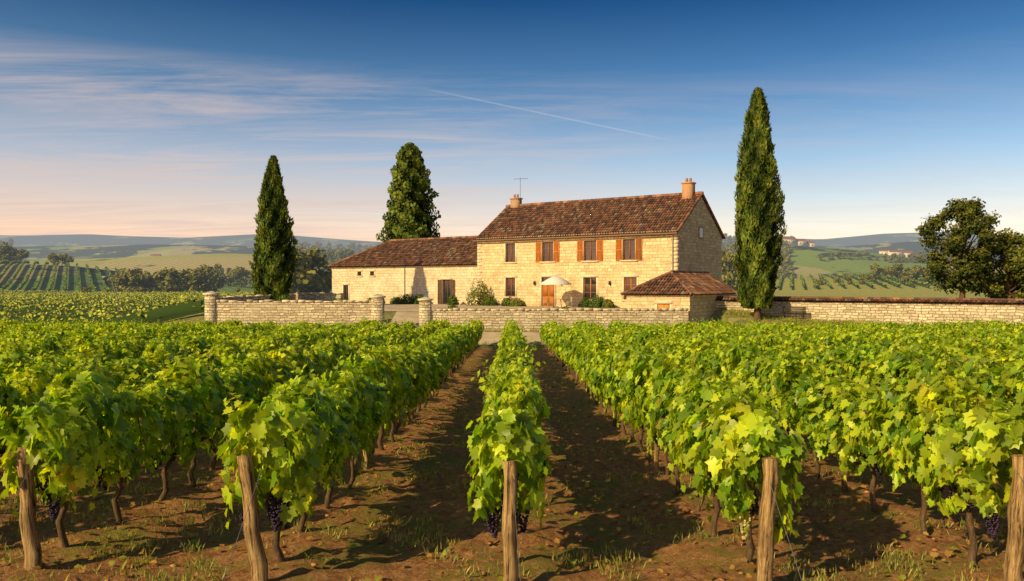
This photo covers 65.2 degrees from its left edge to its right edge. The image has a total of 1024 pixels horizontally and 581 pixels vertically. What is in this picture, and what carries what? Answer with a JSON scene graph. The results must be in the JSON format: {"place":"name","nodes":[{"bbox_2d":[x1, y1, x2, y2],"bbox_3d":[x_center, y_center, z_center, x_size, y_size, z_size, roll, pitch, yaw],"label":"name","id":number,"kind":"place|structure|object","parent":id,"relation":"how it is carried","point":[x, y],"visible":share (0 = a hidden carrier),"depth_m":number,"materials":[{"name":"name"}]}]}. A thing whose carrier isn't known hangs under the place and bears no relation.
{"place":"outdoors","nodes":[
{"label":"outdoors","id":0,"kind":"place"},
{"bbox_2d":[0,260,202,292],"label":"vineyard field","id":1,"kind":"structure","parent":0,"point":[20,287],"depth_m":341.61,"materials":[{"name":"green plant"}]},
{"bbox_2d":[102,276,118,314],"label":"street lamp","id":2,"kind":"object","parent":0,"point":[114,290],"visible":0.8,"depth_m":67.97,"materials":[{"name":"metal"}]},
{"bbox_2d":[0,289,253,323],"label":"vineyard field","id":3,"kind":"structure","parent":0,"point":[94,306],"depth_m":96.53,"materials":[{"name":"green plant"}]},
{"bbox_2d":[390,311,418,327],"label":"gravel driveway","id":4,"kind":"structure","parent":0,"point":[411,316],"depth_m":61.98,"materials":[{"name":"beige gravel"}]},
{"bbox_2d":[384,304,625,310],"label":"gravel courtyard","id":5,"kind":"structure","parent":0,"point":[401,307],"depth_m":68.44,"materials":[{"name":"beige gravel"}]},
{"bbox_2d":[390,297,398,303],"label":"garden shrub","id":6,"kind":"object","parent":5,"relation":"on","point":[394,300],"visible":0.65,"depth_m":81.01,"materials":[{"name":"green plant"}]},
{"bbox_2d":[397,294,414,303],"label":"garden shrub","id":7,"kind":"object","parent":5,"relation":"on","point":[406,300],"visible":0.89,"depth_m":79.75,"materials":[{"name":"green plant"}]},
{"bbox_2d":[413,294,424,303],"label":"garden shrub","id":8,"kind":"object","parent":5,"relation":"on","point":[417,297],"visible":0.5,"depth_m":79.28,"materials":[{"name":"green plant"}]},
{"bbox_2d":[447,294,458,304],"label":"garden shrub","id":9,"kind":"object","parent":5,"relation":"on","point":[453,300],"visible":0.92,"depth_m":76.88,"materials":[{"name":"green plant"}]},
{"bbox_2d":[465,278,490,305],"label":"garden shrub","id":10,"kind":"object","parent":5,"relation":"on","point":[478,294],"visible":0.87,"depth_m":74.96,"materials":[{"name":"green plant"}]},
{"bbox_2d":[482,295,498,305],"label":"garden shrub","id":11,"kind":"object","parent":5,"relation":"on","point":[488,301],"visible":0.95,"depth_m":73.96,"materials":[{"name":"green plant"}]},
{"bbox_2d":[501,296,510,305],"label":"garden shrub","id":12,"kind":"object","parent":5,"relation":"on","point":[505,301],"visible":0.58,"depth_m":72.63,"materials":[{"name":"green plant"}]},
{"bbox_2d":[507,297,526,306],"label":"garden shrub","id":13,"kind":"object","parent":5,"relation":"on","point":[515,302],"visible":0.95,"depth_m":71.83,"materials":[{"name":"green plant"}]},
{"bbox_2d":[540,275,570,306],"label":"parasol","id":14,"kind":"object","parent":5,"relation":"on","point":[555,280],"visible":1,"depth_m":68.13,"materials":[{"name":"fabric"}]},
{"bbox_2d":[578,297,588,307],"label":"garden shrub","id":15,"kind":"object","parent":5,"relation":"on","point":[584,302],"visible":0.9,"depth_m":68.48,"materials":[{"name":"green plant"}]},
{"bbox_2d":[587,294,604,307],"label":"garden shrub","id":16,"kind":"object","parent":5,"relation":"on","point":[596,302],"visible":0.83,"depth_m":67.67,"materials":[{"name":"green plant"}]},
{"bbox_2d":[602,299,614,307],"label":"garden shrub","id":17,"kind":"object","parent":5,"relation":"on","point":[607,303],"visible":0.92,"depth_m":67.05,"materials":[{"name":"green plant"}]},
{"bbox_2d":[0,232,1023,580],"bbox_3d":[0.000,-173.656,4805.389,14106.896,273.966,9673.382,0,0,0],"label":"ground","id":18,"kind":"structure","parent":0,"point":[362,560],"depth_m":9.72,"materials":[{"name":"brown soil"}]},
{"bbox_2d":[0,318,31,326],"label":"vine row","id":19,"kind":"object","parent":18,"relation":"on","point":[11,322],"visible":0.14,"depth_m":48.72,"materials":[{"name":"green plant"}]},
{"bbox_2d":[0,317,105,329],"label":"vine row","id":20,"kind":"object","parent":18,"relation":"on","point":[14,326],"visible":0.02,"depth_m":43.13,"materials":[{"name":"green plant"}]},
{"bbox_2d":[0,317,145,331],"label":"vine row","id":21,"kind":"object","parent":18,"relation":"on","point":[43,324],"visible":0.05,"depth_m":41.67,"materials":[{"name":"green plant"}]},
{"bbox_2d":[0,319,182,334],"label":"vine row","id":22,"kind":"object","parent":18,"relation":"on","point":[3,330],"visible":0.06,"depth_m":42.69,"materials":[{"name":"green plant"}]},
{"bbox_2d":[2,317,216,335],"bbox_3d":[-19.777,2.450,37.878,1.321,3.116,30.504,0,0,0],"label":"vine row","id":23,"kind":"object","parent":18,"relation":"on","point":[22,327],"visible":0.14,"depth_m":36.74,"materials":[{"name":"green plant"}]},
{"bbox_2d":[0,317,241,337],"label":"vine row","id":24,"kind":"object","parent":18,"relation":"on","point":[42,331],"visible":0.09,"depth_m":33.59,"materials":[{"name":"green plant"}]},
{"bbox_2d":[0,317,277,342],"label":"vine row","id":25,"kind":"object","parent":18,"relation":"on","point":[99,331],"visible":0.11,"depth_m":29.66,"materials":[{"name":"green plant"}]},
{"bbox_2d":[0,317,310,350],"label":"vine row","id":26,"kind":"object","parent":18,"relation":"on","point":[145,333],"visible":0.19,"depth_m":28.40,"materials":[{"name":"green plant"}]},
{"bbox_2d":[0,319,340,372],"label":"vine row","id":27,"kind":"object","parent":18,"relation":"on","point":[37,345],"visible":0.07,"depth_m":18.93,"materials":[{"name":"green plant"}]},
{"bbox_2d":[0,316,381,386],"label":"vine row","id":28,"kind":"object","parent":18,"relation":"on","point":[113,351],"visible":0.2,"depth_m":17.85,"materials":[{"name":"green plant"}]},
{"bbox_2d":[0,318,415,489],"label":"vine row","id":29,"kind":"object","parent":18,"relation":"on","point":[26,387],"visible":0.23,"depth_m":14.10,"materials":[{"name":"green plant"}]},
{"bbox_2d":[205,295,217,321],"bbox_3d":[-21.500,2.139,57.220,0.700,3.650,0.700,0,0,0],"label":"shaft","id":30,"kind":"object","parent":18,"relation":"on","point":[210,306],"visible":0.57,"depth_m":56.86,"materials":[{"name":"beige stone"}]},
{"bbox_2d":[203,291,219,294],"bbox_3d":[-21.500,0.164,57.203,0.880,0.300,0.880,0,0,0],"label":"cap","id":31,"kind":"object","parent":30,"relation":"on","point":[211,293],"visible":1,"depth_m":56.82,"materials":[{"name":"stone"}]},
{"bbox_2d":[0,317,450,570],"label":"vine row","id":32,"kind":"object","parent":18,"relation":"on","point":[75,449],"visible":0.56,"depth_m":8.88,"materials":[{"name":"green plant"}]},
{"bbox_2d":[218,295,295,300],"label":"stone courses","id":33,"kind":"object","parent":18,"relation":"on","point":[262,298],"visible":0.02,"depth_m":65.93,"materials":[{"name":"grey stone"}]},
{"bbox_2d":[218,292,324,298],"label":"coping stones","id":34,"kind":"object","parent":33,"relation":"on","point":[230,297],"visible":0.48,"depth_m":63.97,"materials":[{"name":"grey stone"}]},
{"bbox_2d":[248,154,298,300],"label":"cypress tree","id":35,"kind":"object","parent":18,"relation":"on","point":[274,261],"visible":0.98,"depth_m":69.58,"materials":[{"name":"green plant"}]},
{"bbox_2d":[275,294,291,300],"bbox_3d":[-18.080,1.137,63.001,2.164,1.805,2.210,0,0,0],"label":"garden shrub","id":36,"kind":"object","parent":18,"relation":"on","point":[279,297],"visible":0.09,"depth_m":62.92,"materials":[{"name":"green plant"}]},
{"bbox_2d":[215,302,370,325],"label":"stone courses","id":37,"kind":"object","parent":18,"relation":"on","point":[288,312],"visible":0.52,"depth_m":57.02,"materials":[{"name":"beige stone"}]},
{"bbox_2d":[215,300,370,301],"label":"coping stones","id":38,"kind":"object","parent":37,"relation":"on","point":[289,301],"visible":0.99,"depth_m":56.97,"materials":[{"name":"beige stone"}]},
{"bbox_2d":[296,294,343,300],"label":"stone courses","id":39,"kind":"object","parent":18,"relation":"on","point":[322,297],"visible":0.14,"depth_m":73.25,"materials":[{"name":"beige stone"}]},
{"bbox_2d":[296,292,343,293],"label":"coping stones","id":40,"kind":"object","parent":39,"relation":"on","point":[318,293],"visible":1,"depth_m":73.38,"materials":[{"name":"grey stone"}]},
{"bbox_2d":[216,316,483,580],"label":"vine row","id":41,"kind":"object","parent":18,"relation":"on","point":[299,434],"visible":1,"depth_m":8.39,"materials":[{"name":"green plant"}]},
{"bbox_2d":[371,298,383,326],"bbox_3d":[-9.600,2.238,57.271,0.800,3.450,0.800,0,0,0],"label":"shaft","id":42,"kind":"object","parent":18,"relation":"on","point":[377,308],"visible":0.36,"depth_m":56.86,"materials":[{"name":"beige stone"}]},
{"bbox_2d":[370,294,385,297],"bbox_3d":[-9.600,0.363,57.255,0.980,0.300,0.980,0,0,0],"label":"cap","id":43,"kind":"object","parent":42,"relation":"on","point":[377,296],"visible":1,"depth_m":56.77,"materials":[{"name":"stone"}]},
{"bbox_2d":[327,236,477,304],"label":"farmhouse wing","id":44,"kind":"structure","parent":18,"relation":"on","point":[439,270],"depth_m":83.32,"materials":[{"name":"beige stone"}]},
{"bbox_2d":[344,266,454,303],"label":"windows and shutters","id":45,"kind":"structure","parent":44,"relation":"in","point":[447,292],"depth_m":79.61,"materials":[{"name":"paint"}]},
{"bbox_2d":[376,142,440,242],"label":"poplar tree","id":46,"kind":"object","parent":18,"relation":"on","point":[408,215],"visible":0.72,"depth_m":105.23,"materials":[{"name":"green plant"}]},
{"bbox_2d":[419,301,431,327],"bbox_3d":[-6.200,2.338,57.272,0.800,3.250,0.800,0,0,0],"label":"shaft","id":47,"kind":"object","parent":18,"relation":"on","point":[425,307],"visible":0.43,"depth_m":56.87,"materials":[{"name":"beige stone"}]},
{"bbox_2d":[418,296,432,300],"bbox_3d":[-6.200,0.563,57.257,0.980,0.300,0.980,0,0,0],"label":"cap","id":48,"kind":"object","parent":47,"relation":"on","point":[425,298],"visible":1,"depth_m":56.77,"materials":[{"name":"stone"}]},
{"bbox_2d":[0,233,1004,294],"bbox_3d":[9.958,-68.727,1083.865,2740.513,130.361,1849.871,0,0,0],"label":"distant trees","id":49,"kind":"object","parent":18,"relation":"on","point":[312,274],"visible":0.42,"depth_m":301.02,"materials":[{"name":"green plant"}]},
{"bbox_2d":[0,357,1007,580],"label":"weed grass","id":50,"kind":"structure","parent":18,"relation":"on","point":[162,574],"depth_m":8.69,"materials":[{"name":"green plant"}]},
{"bbox_2d":[465,317,551,580],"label":"vine row","id":51,"kind":"object","parent":18,"relation":"on","point":[508,432],"visible":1,"depth_m":7.12,"materials":[{"name":"green plant"}]},
{"bbox_2d":[0,357,1023,580],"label":"fallen leaves","id":52,"kind":"object","parent":18,"relation":"on","point":[605,553],"visible":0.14,"depth_m":8.63,"materials":[{"name":"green plant"}]},
{"bbox_2d":[0,367,1023,580],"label":"soil clods","id":53,"kind":"object","parent":18,"relation":"on","point":[491,542],"visible":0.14,"depth_m":8.66,"materials":[{"name":"brown soil"}]},
{"bbox_2d":[431,310,687,331],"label":"stone courses","id":54,"kind":"object","parent":18,"relation":"on","point":[526,320],"visible":0.37,"depth_m":57.12,"materials":[{"name":"beige stone"}]},
{"bbox_2d":[431,308,687,310],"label":"coping stones","id":55,"kind":"object","parent":54,"relation":"on","point":[569,309],"visible":1,"depth_m":57.06,"materials":[{"name":"beige stone"}]},
{"bbox_2d":[473,178,724,307],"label":"stone farmhouse","id":56,"kind":"object","parent":18,"relation":"on","point":[612,248],"visible":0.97,"depth_m":70.73,"materials":[{"name":"stone"}]},
{"bbox_2d":[506,228,702,305],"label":"windows and door","id":57,"kind":"structure","parent":56,"relation":"in","point":[548,291],"depth_m":70.03,"materials":[{"name":"paint"}]},
{"bbox_2d":[538,317,809,580],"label":"vine row","id":58,"kind":"object","parent":18,"relation":"on","point":[720,430],"visible":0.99,"depth_m":8.18,"materials":[{"name":"green plant"}]},
{"bbox_2d":[620,270,737,323],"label":"stone outbuilding","id":59,"kind":"structure","parent":18,"relation":"on","point":[696,293],"depth_m":60.26,"materials":[{"name":"stone"}]},
{"bbox_2d":[716,301,747,310],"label":"stone courses","id":60,"kind":"object","parent":18,"relation":"on","point":[726,305],"visible":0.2,"depth_m":62.04,"materials":[{"name":"beige stone"}]},
{"bbox_2d":[716,296,738,300],"bbox_3d":[16.961,0.606,62.275,2.684,0.385,0.971,0,0,12],"label":"tile coping","id":61,"kind":"object","parent":60,"relation":"on","point":[726,298],"visible":0.67,"depth_m":62.12,"materials":[{"name":"brown tile"}]},
{"bbox_2d":[732,87,787,321],"bbox_3d":[18.203,-6.270,59.067,4.066,17.535,4.132,0,0,0],"label":"cypress tree","id":62,"kind":"object","parent":18,"relation":"on","point":[758,209],"visible":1,"depth_m":58.03,"materials":[{"name":"green plant"}]},
{"bbox_2d":[782,236,796,245],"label":"distant house","id":63,"kind":"structure","parent":18,"relation":"on","point":[791,240],"depth_m":931.38,"materials":[{"name":"beige paint"}]},
{"bbox_2d":[780,307,805,319],"bbox_3d":[20.603,1.705,58.621,1.700,1.020,0.570,0,1,35],"label":"park bench","id":64,"kind":"object","parent":18,"relation":"on","point":[802,311],"visible":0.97,"depth_m":58.73,"materials":[{"name":"paint"}]},
{"bbox_2d":[572,317,1023,580],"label":"vine row","id":65,"kind":"object","parent":18,"relation":"on","point":[904,424],"visible":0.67,"depth_m":8.63,"materials":[{"name":"green plant"}]},
{"bbox_2d":[797,239,806,245],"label":"distant house","id":66,"kind":"structure","parent":18,"relation":"on","point":[801,242],"depth_m":936.16,"materials":[{"name":"beige paint"}]},
{"bbox_2d":[807,241,814,246],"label":"distant house","id":67,"kind":"structure","parent":18,"relation":"on","point":[810,243],"depth_m":941.53,"materials":[{"name":"beige paint"}]},
{"bbox_2d":[606,316,1023,458],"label":"vine row","id":68,"kind":"object","parent":18,"relation":"on","point":[838,362],"visible":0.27,"depth_m":13.48,"materials":[{"name":"green plant"}]},
{"bbox_2d":[643,319,1023,397],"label":"vine row","id":69,"kind":"object","parent":18,"relation":"on","point":[930,350],"visible":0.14,"depth_m":19.41,"materials":[{"name":"green plant"}]},
{"bbox_2d":[681,317,1023,362],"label":"vine row","id":70,"kind":"object","parent":18,"relation":"on","point":[967,345],"visible":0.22,"depth_m":20.75,"materials":[{"name":"green plant"}]},
{"bbox_2d":[715,316,1023,351],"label":"vine row","id":71,"kind":"object","parent":18,"relation":"on","point":[1020,341],"visible":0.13,"depth_m":27.95,"materials":[{"name":"green plant"}]},
{"bbox_2d":[746,317,1023,341],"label":"vine row","id":72,"kind":"object","parent":18,"relation":"on","point":[953,335],"visible":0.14,"depth_m":31.43,"materials":[{"name":"green plant"}]},
{"bbox_2d":[879,249,890,253],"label":"distant house","id":73,"kind":"structure","parent":18,"relation":"on","point":[882,251],"depth_m":913.12,"materials":[{"name":"beige paint"}]},
{"bbox_2d":[749,301,1023,324],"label":"stone courses","id":74,"kind":"object","parent":18,"relation":"on","point":[899,312],"visible":0.29,"depth_m":55.42,"materials":[{"name":"beige stone"}]},
{"bbox_2d":[773,296,1023,303],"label":"tile coping","id":75,"kind":"object","parent":74,"relation":"on","point":[910,300],"visible":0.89,"depth_m":55.44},
{"bbox_2d":[887,250,901,256],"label":"distant house","id":76,"kind":"structure","parent":18,"relation":"on","point":[897,252],"depth_m":896.71,"materials":[{"name":"beige paint"}]},
{"bbox_2d":[780,320,1023,336],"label":"vine row","id":77,"kind":"object","parent":18,"relation":"on","point":[1011,332],"visible":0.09,"depth_m":33.24,"materials":[{"name":"green plant"}]},
{"bbox_2d":[902,251,912,256],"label":"distant house","id":78,"kind":"structure","parent":18,"relation":"on","point":[905,253],"depth_m":900.92,"materials":[{"name":"beige paint"}]},
{"bbox_2d":[809,318,1015,333],"bbox_3d":[19.766,2.509,37.803,1.218,2.995,30.539,0,0,0],"label":"vine row","id":79,"kind":"object","parent":18,"relation":"on","point":[895,325],"visible":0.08,"depth_m":38.48,"materials":[{"name":"green plant"}]},
{"bbox_2d":[843,317,1023,332],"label":"vine row","id":80,"kind":"object","parent":18,"relation":"on","point":[949,326],"visible":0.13,"depth_m":40.05,"materials":[{"name":"green plant"}]},
{"bbox_2d":[880,318,1021,326],"bbox_3d":[24.166,2.522,40.682,1.192,2.982,24.469,0,0,0],"label":"vine row","id":81,"kind":"object","parent":18,"relation":"on","point":[954,326],"visible":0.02,"depth_m":42.76,"materials":[{"name":"green plant"}]},
{"bbox_2d":[915,196,1001,297],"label":"oak tree","id":82,"kind":"object","parent":18,"relation":"on","point":[968,215],"visible":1,"depth_m":82.89,"materials":[{"name":"green plant"}]},
{"bbox_2d":[923,319,1023,327],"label":"vine row","id":83,"kind":"object","parent":18,"relation":"on","point":[974,323],"visible":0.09,"depth_m":45.87,"materials":[{"name":"green plant"}]},
{"bbox_2d":[969,316,1020,325],"bbox_3d":[28.603,2.666,42.140,1.256,2.733,15.449,0,0,0],"label":"vine row","id":84,"kind":"object","parent":18,"relation":"on","point":[977,322],"visible":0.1,"depth_m":47.55,"materials":[{"name":"green plant"}]},
{"bbox_2d":[972,227,1023,298],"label":"oak tree","id":85,"kind":"object","parent":18,"relation":"on","point":[1009,283],"visible":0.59,"depth_m":84.89,"materials":[{"name":"green plant"}]},
{"bbox_2d":[0,0,1023,241],"label":"sky","id":86,"kind":"structure","parent":0,"point":[146,118],"materials":[{"name":"blue"}]},
{"bbox_2d":[478,332,546,344],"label":"gravel road","id":87,"kind":"structure","parent":0,"point":[488,337],"depth_m":54.63,"materials":[{"name":"beige gravel"}]},
{"bbox_2d":[478,307,874,347],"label":"verge grass","id":88,"kind":"structure","parent":0,"point":[813,321],"depth_m":57.92,"materials":[{"name":"green plant"}]},
{"bbox_2d":[776,272,1004,288],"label":"vineyard field","id":89,"kind":"structure","parent":0,"point":[890,281],"depth_m":321.55,"materials":[{"name":"green plant"}]}
]}

